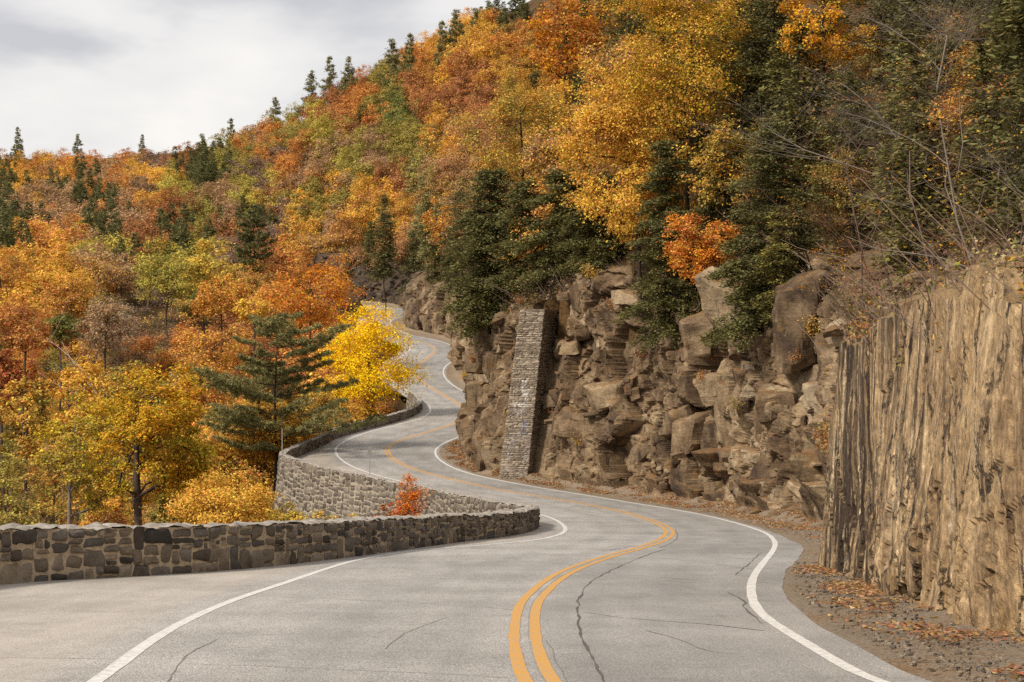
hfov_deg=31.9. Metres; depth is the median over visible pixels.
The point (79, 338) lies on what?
broadleaf tree
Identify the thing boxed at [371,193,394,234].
conifer tree
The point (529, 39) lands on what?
broadleaf tree
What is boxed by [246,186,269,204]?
broadleaf tree
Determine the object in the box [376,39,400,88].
pine tree
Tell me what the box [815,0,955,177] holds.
hemlock tree
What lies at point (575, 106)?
broadleaf tree
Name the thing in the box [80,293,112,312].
broadleaf tree
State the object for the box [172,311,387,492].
pine tree
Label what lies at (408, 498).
maple sapling
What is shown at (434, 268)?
conifer tree
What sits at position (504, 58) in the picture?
broadleaf tree
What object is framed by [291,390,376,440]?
broadleaf tree
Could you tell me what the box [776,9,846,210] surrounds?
conifer tree
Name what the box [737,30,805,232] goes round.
conifer tree
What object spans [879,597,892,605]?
boulder
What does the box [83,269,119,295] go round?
broadleaf tree
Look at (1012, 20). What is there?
hemlock tree
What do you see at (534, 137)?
broadleaf tree
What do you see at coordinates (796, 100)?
conifer tree
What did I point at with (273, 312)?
broadleaf tree
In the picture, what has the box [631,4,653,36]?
conifer tree
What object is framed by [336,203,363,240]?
broadleaf tree
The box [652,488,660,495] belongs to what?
boulder
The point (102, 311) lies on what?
hillside tree
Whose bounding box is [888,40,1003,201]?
broadleaf tree
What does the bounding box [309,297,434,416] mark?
maple tree
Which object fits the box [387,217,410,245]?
broadleaf tree
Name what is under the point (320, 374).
broadleaf tree
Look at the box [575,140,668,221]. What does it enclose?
broadleaf tree
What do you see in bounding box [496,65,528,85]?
broadleaf tree
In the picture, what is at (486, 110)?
broadleaf tree
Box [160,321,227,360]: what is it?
broadleaf tree
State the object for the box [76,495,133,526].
bush
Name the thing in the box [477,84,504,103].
broadleaf tree
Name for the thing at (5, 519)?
tree
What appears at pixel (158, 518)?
tree
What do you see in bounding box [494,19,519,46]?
broadleaf tree
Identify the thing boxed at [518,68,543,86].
broadleaf tree
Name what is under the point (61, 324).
hillside tree
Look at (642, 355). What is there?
shrub
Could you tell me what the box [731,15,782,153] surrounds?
conifer tree
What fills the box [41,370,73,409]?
broadleaf tree
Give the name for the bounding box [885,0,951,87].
conifer tree
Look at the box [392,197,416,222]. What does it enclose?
broadleaf tree
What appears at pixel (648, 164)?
leafless tree
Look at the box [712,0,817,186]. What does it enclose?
hemlock tree
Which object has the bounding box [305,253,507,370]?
rock cliff
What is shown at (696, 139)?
conifer tree
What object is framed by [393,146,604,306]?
undergrowth
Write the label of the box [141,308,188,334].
leafless tree
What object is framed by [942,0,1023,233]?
hemlock tree
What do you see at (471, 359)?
shrub
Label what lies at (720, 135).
maple tree
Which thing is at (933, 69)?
conifer tree
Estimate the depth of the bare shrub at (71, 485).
61.57 m
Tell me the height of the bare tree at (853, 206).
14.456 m
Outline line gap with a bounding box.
[521,536,667,681]
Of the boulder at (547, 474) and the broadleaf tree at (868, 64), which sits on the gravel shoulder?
the boulder at (547, 474)
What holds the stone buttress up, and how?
on the hillside
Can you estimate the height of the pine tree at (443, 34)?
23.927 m
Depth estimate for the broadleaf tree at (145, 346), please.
310.94 m
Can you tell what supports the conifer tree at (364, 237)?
on the hillside
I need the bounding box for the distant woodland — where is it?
[0,0,756,526]
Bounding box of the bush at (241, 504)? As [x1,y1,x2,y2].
[157,466,288,524]
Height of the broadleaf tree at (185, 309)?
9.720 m
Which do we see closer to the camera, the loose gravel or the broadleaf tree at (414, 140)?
the loose gravel
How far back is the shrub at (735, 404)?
102.37 m
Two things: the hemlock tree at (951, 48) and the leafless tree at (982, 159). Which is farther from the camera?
the hemlock tree at (951, 48)
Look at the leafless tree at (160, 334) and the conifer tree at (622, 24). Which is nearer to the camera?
the leafless tree at (160, 334)
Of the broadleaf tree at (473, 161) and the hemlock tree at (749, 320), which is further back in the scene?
the broadleaf tree at (473, 161)
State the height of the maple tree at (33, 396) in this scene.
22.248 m
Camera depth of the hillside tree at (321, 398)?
181.41 m
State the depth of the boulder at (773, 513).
91.40 m
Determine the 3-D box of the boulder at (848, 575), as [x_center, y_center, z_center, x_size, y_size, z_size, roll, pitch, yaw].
[7.373,5.120,38.707,0.374,0.285,0.316,0,0,19]
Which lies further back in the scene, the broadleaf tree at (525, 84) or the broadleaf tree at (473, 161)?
the broadleaf tree at (525, 84)
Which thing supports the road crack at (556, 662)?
on the road
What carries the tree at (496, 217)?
on the rock cliff at (673, 425)
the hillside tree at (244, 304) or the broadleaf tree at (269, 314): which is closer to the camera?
the hillside tree at (244, 304)
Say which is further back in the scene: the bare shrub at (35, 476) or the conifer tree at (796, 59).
the conifer tree at (796, 59)
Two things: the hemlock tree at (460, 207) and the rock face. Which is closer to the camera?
the rock face
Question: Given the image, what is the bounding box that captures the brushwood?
[477,2,1023,373]
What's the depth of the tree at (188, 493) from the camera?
99.74 m
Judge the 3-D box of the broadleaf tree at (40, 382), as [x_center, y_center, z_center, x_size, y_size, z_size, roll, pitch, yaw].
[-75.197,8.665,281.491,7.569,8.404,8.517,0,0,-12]
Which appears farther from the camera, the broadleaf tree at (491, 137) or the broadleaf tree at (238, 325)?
the broadleaf tree at (491, 137)
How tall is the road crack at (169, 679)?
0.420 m
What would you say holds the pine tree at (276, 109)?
on the hillside
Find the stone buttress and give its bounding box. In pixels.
[499,309,557,478]
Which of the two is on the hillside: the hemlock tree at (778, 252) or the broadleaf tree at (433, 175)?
the broadleaf tree at (433, 175)
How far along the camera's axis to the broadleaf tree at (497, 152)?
451.58 m
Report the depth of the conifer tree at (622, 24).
471.40 m
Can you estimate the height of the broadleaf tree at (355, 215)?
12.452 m
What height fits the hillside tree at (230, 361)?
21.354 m
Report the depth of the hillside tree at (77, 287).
299.55 m
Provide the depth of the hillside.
383.70 m
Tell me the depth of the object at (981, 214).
68.43 m
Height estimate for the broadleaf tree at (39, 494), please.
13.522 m
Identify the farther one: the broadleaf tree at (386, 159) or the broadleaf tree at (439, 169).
the broadleaf tree at (386, 159)
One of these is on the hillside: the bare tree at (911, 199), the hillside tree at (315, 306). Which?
the hillside tree at (315, 306)
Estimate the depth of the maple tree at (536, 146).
148.95 m
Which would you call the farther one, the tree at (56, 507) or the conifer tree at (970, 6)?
the conifer tree at (970, 6)
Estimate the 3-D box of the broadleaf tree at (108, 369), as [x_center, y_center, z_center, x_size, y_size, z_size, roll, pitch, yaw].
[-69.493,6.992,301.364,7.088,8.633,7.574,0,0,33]
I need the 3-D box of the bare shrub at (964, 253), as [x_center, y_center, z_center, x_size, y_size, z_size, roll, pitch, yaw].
[10.056,-1.924,40.542,2.574,3.626,2.740,0,0,31]
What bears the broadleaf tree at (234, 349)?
on the hillside
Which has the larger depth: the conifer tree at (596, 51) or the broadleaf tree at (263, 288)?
the conifer tree at (596, 51)
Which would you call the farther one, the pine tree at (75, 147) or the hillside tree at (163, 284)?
the pine tree at (75, 147)
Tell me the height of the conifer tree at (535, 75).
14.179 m
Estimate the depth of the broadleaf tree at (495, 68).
523.09 m
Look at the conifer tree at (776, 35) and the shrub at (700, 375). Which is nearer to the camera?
the shrub at (700, 375)
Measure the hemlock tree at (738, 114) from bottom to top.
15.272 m
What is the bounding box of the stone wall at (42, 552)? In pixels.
[0,506,539,584]
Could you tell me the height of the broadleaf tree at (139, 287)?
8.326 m
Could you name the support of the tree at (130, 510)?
on the hillside
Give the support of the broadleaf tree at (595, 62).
on the hillside
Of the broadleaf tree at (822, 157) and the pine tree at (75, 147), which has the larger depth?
the pine tree at (75, 147)
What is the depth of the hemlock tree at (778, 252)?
99.25 m
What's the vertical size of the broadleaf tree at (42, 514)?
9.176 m
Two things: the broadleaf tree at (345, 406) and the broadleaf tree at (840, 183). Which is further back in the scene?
the broadleaf tree at (345, 406)
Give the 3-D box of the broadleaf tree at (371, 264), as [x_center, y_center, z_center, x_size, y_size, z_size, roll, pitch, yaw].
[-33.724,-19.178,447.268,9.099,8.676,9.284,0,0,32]
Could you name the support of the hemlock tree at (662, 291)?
on the rock cliff at (673, 425)
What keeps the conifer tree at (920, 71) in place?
on the hillside
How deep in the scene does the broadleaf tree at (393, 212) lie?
463.67 m
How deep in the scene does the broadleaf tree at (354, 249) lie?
454.58 m
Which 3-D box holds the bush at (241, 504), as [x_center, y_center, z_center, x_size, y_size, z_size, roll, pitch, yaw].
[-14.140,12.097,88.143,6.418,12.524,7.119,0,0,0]
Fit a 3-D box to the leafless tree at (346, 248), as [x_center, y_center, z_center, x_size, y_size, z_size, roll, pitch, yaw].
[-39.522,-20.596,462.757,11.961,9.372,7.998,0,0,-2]
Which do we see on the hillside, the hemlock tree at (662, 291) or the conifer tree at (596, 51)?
the conifer tree at (596, 51)
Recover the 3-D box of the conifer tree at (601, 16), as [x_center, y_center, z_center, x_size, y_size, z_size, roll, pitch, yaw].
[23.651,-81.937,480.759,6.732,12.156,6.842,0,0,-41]
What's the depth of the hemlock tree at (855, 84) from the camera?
107.51 m
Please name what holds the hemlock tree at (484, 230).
on the rock cliff at (673, 425)
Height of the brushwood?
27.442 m
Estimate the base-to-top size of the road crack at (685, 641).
0.279 m
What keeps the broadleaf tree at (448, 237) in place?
on the hillside
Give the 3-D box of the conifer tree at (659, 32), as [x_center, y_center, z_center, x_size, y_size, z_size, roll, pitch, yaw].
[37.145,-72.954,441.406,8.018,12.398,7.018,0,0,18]
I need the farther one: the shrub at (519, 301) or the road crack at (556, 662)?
the shrub at (519, 301)
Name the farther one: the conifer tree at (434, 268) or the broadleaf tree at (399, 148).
the broadleaf tree at (399, 148)
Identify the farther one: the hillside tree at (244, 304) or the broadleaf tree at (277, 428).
the hillside tree at (244, 304)
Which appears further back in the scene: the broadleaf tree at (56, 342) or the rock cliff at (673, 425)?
the broadleaf tree at (56, 342)
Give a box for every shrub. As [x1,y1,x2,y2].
[0,402,153,524]
[0,434,95,522]
[3,472,172,523]
[5,417,190,526]
[9,453,221,524]
[303,508,339,519]
[373,502,397,516]
[467,353,475,362]
[514,294,523,306]
[580,262,601,281]
[606,298,613,310]
[633,345,648,360]
[695,369,706,383]
[726,395,750,417]
[786,347,800,363]
[797,313,820,342]
[810,413,830,456]
[846,318,875,339]
[904,184,1015,271]
[951,211,1023,312]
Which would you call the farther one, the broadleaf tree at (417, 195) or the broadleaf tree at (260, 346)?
the broadleaf tree at (417, 195)
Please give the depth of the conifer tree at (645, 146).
146.34 m
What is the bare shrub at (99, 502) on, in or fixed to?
on the hillside
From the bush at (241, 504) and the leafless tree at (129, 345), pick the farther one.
the leafless tree at (129, 345)
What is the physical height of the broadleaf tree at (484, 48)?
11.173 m
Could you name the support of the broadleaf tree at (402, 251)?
on the hillside
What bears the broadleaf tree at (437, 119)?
on the hillside
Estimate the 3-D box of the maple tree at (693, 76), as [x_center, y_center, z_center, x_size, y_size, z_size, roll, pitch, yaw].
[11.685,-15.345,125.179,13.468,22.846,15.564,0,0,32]
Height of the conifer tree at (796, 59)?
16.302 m
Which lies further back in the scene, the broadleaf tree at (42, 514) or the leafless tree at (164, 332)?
the leafless tree at (164, 332)
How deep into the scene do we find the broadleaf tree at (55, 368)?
292.23 m
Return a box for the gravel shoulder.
[361,301,1023,681]
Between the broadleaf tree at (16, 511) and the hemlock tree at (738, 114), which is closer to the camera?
the hemlock tree at (738, 114)
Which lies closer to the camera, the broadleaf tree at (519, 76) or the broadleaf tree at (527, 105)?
the broadleaf tree at (527, 105)
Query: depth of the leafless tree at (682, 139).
134.56 m
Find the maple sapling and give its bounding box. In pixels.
[388,472,436,515]
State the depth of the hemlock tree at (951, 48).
94.51 m
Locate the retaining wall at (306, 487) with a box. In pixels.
[274,390,538,522]
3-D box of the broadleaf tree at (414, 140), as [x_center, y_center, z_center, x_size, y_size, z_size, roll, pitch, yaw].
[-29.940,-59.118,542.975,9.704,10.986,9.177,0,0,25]
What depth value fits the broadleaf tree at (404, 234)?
440.87 m
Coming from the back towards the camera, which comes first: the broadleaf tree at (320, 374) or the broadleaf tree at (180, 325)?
the broadleaf tree at (180, 325)
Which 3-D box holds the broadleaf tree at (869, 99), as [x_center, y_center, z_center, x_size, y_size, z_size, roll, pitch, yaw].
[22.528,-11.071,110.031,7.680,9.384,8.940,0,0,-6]
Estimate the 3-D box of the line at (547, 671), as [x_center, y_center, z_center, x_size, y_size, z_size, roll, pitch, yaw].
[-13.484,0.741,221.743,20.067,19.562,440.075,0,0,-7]
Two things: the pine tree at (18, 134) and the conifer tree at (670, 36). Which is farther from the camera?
the pine tree at (18, 134)
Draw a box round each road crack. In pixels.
[167,640,214,681]
[216,664,504,677]
[546,640,567,681]
[576,550,660,681]
[587,612,764,630]
[647,630,734,653]
[728,592,760,622]
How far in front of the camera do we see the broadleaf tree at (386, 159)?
542.27 m
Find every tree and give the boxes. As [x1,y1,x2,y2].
[0,259,39,300]
[0,296,54,513]
[0,299,32,338]
[0,348,38,511]
[0,360,34,408]
[0,375,55,523]
[0,452,43,525]
[0,460,29,522]
[1,252,37,297]
[5,407,38,437]
[7,346,62,408]
[7,443,91,518]
[10,433,91,527]
[11,126,22,155]
[12,271,64,298]
[12,343,48,369]
[16,469,72,521]
[20,305,207,478]
[21,310,53,339]
[25,388,132,523]
[26,372,56,402]
[32,312,86,371]
[35,347,82,388]
[36,264,91,304]
[36,395,89,448]
[37,276,96,361]
[38,285,68,314]
[40,311,84,414]
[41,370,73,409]
[42,328,95,363]
[45,355,117,524]
[52,266,104,322]
[52,297,110,387]
[54,339,111,393]
[66,462,131,523]
[71,254,135,297]
[72,134,84,155]
[72,294,136,401]
[76,314,104,346]
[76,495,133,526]
[80,286,133,327]
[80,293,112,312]
[80,453,146,525]
[81,357,230,525]
[81,358,114,396]
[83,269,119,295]
[98,342,143,371]
[98,360,156,521]
[104,295,136,333]
[107,315,156,372]
[108,265,138,304]
[108,303,151,349]
[115,331,170,381]
[119,330,165,357]
[120,274,166,306]
[123,336,171,380]
[124,481,189,524]
[125,318,157,342]
[128,236,176,261]
[128,251,203,355]
[131,291,166,326]
[137,134,145,153]
[140,448,216,522]
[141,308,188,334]
[147,344,178,386]
[148,302,178,342]
[148,489,185,522]
[157,326,200,361]
[158,298,197,329]
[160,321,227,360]
[163,292,212,328]
[166,458,217,522]
[167,322,254,412]
[169,352,236,440]
[171,314,201,351]
[171,433,225,522]
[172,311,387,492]
[177,238,247,404]
[184,271,255,395]
[192,399,284,487]
[197,133,206,145]
[200,323,230,360]
[214,307,258,347]
[214,400,321,492]
[218,337,244,358]
[223,326,271,375]
[223,457,272,518]
[225,117,235,149]
[227,203,278,279]
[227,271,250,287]
[229,290,273,388]
[230,274,281,306]
[233,386,345,467]
[237,259,277,296]
[240,338,273,376]
[242,302,290,342]
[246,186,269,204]
[246,290,290,338]
[251,296,294,339]
[253,280,307,314]
[257,250,369,356]
[260,264,297,287]
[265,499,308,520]
[267,398,302,481]
[268,97,283,132]
[277,237,309,263]
[282,128,312,161]
[283,241,314,269]
[288,231,323,255]
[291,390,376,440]
[299,388,345,416]
[301,70,319,105]
[301,361,354,405]
[304,190,323,209]
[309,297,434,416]
[310,161,336,189]
[311,232,351,254]
[318,56,339,103]
[319,269,353,302]
[320,213,366,252]
[331,245,373,269]
[334,202,378,241]
[335,56,358,97]
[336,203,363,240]
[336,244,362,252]
[338,130,350,146]
[339,245,363,256]
[339,389,402,421]
[343,223,366,247]
[344,250,352,275]
[346,176,382,199]
[354,222,378,260]
[359,236,374,267]
[360,227,371,251]
[361,248,385,268]
[362,189,402,222]
[365,210,401,309]
[368,155,399,184]
[370,154,396,182]
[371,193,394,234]
[374,234,399,260]
[375,200,412,228]
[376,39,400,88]
[384,142,422,169]
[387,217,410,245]
[391,234,412,264]
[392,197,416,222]
[392,231,429,311]
[393,189,416,208]
[393,223,414,254]
[396,224,419,249]
[398,214,422,233]
[399,32,421,83]
[402,129,425,152]
[407,203,429,254]
[409,232,423,264]
[410,184,438,218]
[410,191,439,278]
[416,162,443,198]
[416,203,448,267]
[418,120,441,144]
[419,190,464,281]
[422,227,445,283]
[424,122,447,144]
[426,191,478,305]
[426,207,472,256]
[427,107,452,133]
[427,163,460,196]
[427,173,458,200]
[430,21,449,72]
[431,155,464,186]
[433,139,459,164]
[433,223,472,267]
[434,102,517,266]
[435,168,529,346]
[436,68,471,92]
[437,233,460,292]
[443,168,475,195]
[444,9,469,55]
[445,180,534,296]
[446,69,580,193]
[447,137,475,167]
[456,95,475,120]
[462,149,483,175]
[463,8,481,46]
[463,149,485,169]
[463,171,484,193]
[466,40,500,65]
[474,58,506,85]
[474,130,504,152]
[475,104,518,137]
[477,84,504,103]
[478,176,556,301]
[482,99,501,121]
[484,140,512,167]
[488,35,518,55]
[488,47,515,69]
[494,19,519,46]
[494,53,533,76]
[494,69,532,97]
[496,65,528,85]
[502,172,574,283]
[503,0,623,148]
[505,81,538,104]
[506,89,540,115]
[506,166,595,290]
[512,18,535,45]
[512,44,536,70]
[512,94,543,133]
[513,133,530,148]
[515,26,546,49]
[517,108,546,139]
[517,117,600,276]
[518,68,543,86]
[520,40,560,70]
[523,121,549,147]
[527,45,547,91]
[533,66,556,84]
[536,74,555,95]
[540,53,705,298]
[544,103,572,118]
[545,84,571,107]
[552,172,635,279]
[562,105,583,116]
[571,66,589,106]
[575,31,680,235]
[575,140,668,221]
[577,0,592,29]
[579,36,609,55]
[581,0,769,256]
[584,52,603,73]
[586,28,601,67]
[590,0,658,164]
[595,14,610,43]
[609,124,703,231]
[609,139,707,352]
[610,16,626,45]
[622,107,683,210]
[627,93,717,204]
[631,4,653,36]
[648,76,694,204]
[651,21,666,43]
[653,0,677,41]
[655,210,752,288]
[656,34,725,183]
[662,19,677,47]
[664,17,739,183]
[665,0,1020,263]
[666,153,747,312]
[670,113,762,242]
[685,91,858,270]
[686,107,753,221]
[693,112,868,241]
[696,118,835,352]
[698,0,750,152]
[708,0,785,194]
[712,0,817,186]
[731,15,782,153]
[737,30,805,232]
[742,36,966,302]
[748,17,842,243]
[751,201,802,324]
[767,7,787,110]
[771,0,879,167]
[771,54,828,161]
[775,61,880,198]
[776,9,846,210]
[778,146,897,257]
[779,188,922,305]
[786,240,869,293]
[787,108,869,200]
[800,50,1022,267]
[803,0,864,100]
[806,65,884,247]
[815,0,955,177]
[815,83,960,253]
[815,87,900,197]
[818,39,953,164]
[825,66,1023,282]
[841,20,928,101]
[845,0,939,247]
[846,138,891,164]
[848,2,866,41]
[849,0,915,99]
[853,23,952,269]
[862,49,972,282]
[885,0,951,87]
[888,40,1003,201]
[897,38,978,237]
[902,0,993,73]
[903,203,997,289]
[905,40,951,202]
[905,51,1023,205]
[908,79,1023,270]
[910,44,1023,203]
[921,74,1023,252]
[924,0,983,40]
[932,37,1019,265]
[933,0,1023,81]
[935,0,1022,154]
[942,0,981,63]
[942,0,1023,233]
[946,0,1023,256]
[981,0,1023,237]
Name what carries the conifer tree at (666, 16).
on the hillside
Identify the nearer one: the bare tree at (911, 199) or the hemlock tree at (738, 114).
the bare tree at (911, 199)
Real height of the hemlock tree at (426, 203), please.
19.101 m
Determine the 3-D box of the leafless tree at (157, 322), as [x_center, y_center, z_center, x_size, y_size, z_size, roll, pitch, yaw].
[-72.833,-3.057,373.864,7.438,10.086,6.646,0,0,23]
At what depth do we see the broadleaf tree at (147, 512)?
140.35 m
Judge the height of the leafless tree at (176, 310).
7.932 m
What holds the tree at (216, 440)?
on the hillside
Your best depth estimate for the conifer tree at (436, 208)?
365.54 m
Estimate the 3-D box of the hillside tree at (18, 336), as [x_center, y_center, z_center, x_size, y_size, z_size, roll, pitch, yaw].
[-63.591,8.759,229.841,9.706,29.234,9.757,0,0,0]
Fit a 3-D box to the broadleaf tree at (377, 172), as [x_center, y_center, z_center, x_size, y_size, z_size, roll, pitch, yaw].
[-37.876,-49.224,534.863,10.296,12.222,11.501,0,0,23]
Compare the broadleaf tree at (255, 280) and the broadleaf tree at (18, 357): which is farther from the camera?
the broadleaf tree at (255, 280)
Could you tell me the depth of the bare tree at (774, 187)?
101.33 m
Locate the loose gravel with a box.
[748,521,1023,681]
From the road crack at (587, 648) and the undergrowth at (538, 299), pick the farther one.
the undergrowth at (538, 299)
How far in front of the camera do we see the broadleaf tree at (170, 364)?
319.11 m
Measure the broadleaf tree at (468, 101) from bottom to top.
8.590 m
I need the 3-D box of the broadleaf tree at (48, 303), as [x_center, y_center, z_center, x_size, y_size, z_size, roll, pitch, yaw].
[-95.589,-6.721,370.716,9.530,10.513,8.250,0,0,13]
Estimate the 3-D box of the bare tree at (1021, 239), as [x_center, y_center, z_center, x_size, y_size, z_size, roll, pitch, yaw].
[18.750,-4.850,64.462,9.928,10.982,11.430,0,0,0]
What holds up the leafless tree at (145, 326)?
on the hillside
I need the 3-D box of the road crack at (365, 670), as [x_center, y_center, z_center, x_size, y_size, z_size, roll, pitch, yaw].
[-1.883,3.738,20.397,4.199,0.124,0.168,0,0,22]
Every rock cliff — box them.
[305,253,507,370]
[455,196,1022,519]
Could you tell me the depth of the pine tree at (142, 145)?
1049.62 m
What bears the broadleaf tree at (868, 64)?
on the hillside
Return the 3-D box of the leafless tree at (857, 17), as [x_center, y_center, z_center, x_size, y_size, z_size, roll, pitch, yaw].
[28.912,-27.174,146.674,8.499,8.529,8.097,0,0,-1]
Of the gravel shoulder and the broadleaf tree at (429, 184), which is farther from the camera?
the broadleaf tree at (429, 184)
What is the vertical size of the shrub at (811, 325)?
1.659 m
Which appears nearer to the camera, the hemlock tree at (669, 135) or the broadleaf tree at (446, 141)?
the hemlock tree at (669, 135)
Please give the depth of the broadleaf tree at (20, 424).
266.33 m
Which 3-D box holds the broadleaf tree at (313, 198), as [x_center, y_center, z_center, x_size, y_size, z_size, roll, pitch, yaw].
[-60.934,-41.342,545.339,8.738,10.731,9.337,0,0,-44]
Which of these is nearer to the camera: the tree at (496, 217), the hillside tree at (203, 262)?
the tree at (496, 217)
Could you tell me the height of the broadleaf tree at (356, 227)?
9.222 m
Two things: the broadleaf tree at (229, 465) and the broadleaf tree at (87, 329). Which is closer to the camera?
the broadleaf tree at (229, 465)
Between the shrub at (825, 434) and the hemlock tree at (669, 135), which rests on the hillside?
the hemlock tree at (669, 135)
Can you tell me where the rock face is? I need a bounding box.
[818,250,1023,637]
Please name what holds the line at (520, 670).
on the road
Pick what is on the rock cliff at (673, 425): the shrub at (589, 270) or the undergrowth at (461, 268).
the shrub at (589, 270)
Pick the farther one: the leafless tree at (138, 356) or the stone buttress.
the leafless tree at (138, 356)
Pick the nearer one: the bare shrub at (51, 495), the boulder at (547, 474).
the bare shrub at (51, 495)
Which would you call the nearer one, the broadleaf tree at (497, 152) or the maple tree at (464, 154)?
the maple tree at (464, 154)
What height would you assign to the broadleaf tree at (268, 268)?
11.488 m
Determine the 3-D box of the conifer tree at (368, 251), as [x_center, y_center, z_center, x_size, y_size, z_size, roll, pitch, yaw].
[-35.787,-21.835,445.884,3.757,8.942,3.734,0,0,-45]
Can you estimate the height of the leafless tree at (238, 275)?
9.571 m
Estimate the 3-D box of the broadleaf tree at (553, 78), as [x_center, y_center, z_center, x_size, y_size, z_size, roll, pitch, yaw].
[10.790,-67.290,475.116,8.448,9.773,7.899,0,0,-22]
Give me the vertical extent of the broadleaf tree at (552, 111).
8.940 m
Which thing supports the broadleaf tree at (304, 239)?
on the hillside
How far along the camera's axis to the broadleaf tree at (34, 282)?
374.86 m
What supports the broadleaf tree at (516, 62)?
on the hillside
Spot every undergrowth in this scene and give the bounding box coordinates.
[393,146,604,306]
[504,0,1011,321]
[828,197,1023,366]
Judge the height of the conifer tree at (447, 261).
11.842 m
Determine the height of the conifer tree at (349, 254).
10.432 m
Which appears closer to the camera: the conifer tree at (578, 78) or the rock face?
the rock face
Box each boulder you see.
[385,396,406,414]
[474,456,485,471]
[541,466,558,478]
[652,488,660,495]
[742,507,760,513]
[765,510,780,517]
[845,572,850,579]
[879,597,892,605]
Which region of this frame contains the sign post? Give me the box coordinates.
[368,446,371,473]
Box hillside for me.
[0,0,1019,527]
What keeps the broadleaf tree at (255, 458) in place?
on the hillside
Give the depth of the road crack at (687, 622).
27.04 m
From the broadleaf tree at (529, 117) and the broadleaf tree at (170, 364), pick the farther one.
the broadleaf tree at (529, 117)
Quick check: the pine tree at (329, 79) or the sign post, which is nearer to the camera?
the sign post
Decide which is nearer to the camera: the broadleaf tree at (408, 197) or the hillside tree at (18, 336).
the hillside tree at (18, 336)
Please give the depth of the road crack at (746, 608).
30.45 m
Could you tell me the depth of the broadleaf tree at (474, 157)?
462.06 m
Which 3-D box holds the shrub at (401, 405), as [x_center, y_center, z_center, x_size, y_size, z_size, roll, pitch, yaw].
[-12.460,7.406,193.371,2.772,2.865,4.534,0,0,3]
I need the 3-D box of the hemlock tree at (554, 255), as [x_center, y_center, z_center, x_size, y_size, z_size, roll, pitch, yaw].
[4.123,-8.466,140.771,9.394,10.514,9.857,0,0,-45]
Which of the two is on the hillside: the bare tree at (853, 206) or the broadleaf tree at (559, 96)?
the broadleaf tree at (559, 96)
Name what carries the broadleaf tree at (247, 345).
on the hillside
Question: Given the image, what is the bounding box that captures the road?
[0,305,930,681]
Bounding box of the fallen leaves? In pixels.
[443,440,1023,681]
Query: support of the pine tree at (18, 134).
on the hillside
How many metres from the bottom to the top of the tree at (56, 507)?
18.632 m
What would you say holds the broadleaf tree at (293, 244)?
on the hillside
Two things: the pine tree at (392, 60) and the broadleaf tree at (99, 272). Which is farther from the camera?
the pine tree at (392, 60)
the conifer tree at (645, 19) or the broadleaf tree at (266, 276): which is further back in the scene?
the conifer tree at (645, 19)
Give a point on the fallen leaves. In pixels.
(868, 591)
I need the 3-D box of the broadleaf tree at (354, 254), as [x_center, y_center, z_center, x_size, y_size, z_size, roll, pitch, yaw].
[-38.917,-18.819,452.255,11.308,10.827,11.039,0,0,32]
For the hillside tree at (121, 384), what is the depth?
168.65 m
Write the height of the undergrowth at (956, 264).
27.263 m
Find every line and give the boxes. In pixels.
[87,319,566,681]
[371,305,888,681]
[378,315,667,681]
[379,309,674,681]
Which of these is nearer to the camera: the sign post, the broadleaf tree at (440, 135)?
the sign post
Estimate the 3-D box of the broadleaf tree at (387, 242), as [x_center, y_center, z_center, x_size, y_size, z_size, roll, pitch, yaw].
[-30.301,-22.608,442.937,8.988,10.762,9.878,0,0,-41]
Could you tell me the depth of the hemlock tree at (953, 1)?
125.58 m
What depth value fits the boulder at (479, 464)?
138.86 m
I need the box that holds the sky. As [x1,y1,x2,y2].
[0,0,529,158]
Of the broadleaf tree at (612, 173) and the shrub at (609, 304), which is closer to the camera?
the shrub at (609, 304)
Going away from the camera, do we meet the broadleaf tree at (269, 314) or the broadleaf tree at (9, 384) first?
the broadleaf tree at (9, 384)
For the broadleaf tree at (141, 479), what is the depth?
148.94 m
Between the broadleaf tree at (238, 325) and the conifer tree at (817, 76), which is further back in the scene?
the broadleaf tree at (238, 325)
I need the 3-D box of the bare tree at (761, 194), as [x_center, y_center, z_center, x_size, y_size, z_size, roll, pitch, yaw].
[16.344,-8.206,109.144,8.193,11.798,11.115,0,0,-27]
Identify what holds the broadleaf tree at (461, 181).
on the hillside
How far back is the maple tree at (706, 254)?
115.93 m
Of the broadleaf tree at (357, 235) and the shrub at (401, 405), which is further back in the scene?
the broadleaf tree at (357, 235)
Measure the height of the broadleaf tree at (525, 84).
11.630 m
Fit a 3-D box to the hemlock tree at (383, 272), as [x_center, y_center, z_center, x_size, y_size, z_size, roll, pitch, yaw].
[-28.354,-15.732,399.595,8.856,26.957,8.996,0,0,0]
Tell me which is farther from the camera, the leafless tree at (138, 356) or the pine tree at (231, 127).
the pine tree at (231, 127)
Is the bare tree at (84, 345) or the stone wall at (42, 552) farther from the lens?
the bare tree at (84, 345)
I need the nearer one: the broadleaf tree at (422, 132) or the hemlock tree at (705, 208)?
the hemlock tree at (705, 208)
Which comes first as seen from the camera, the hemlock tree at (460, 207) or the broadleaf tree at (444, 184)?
the hemlock tree at (460, 207)
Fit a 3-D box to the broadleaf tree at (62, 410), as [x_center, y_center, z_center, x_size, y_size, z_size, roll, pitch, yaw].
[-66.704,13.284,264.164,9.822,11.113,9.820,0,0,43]
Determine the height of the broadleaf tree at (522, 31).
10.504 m

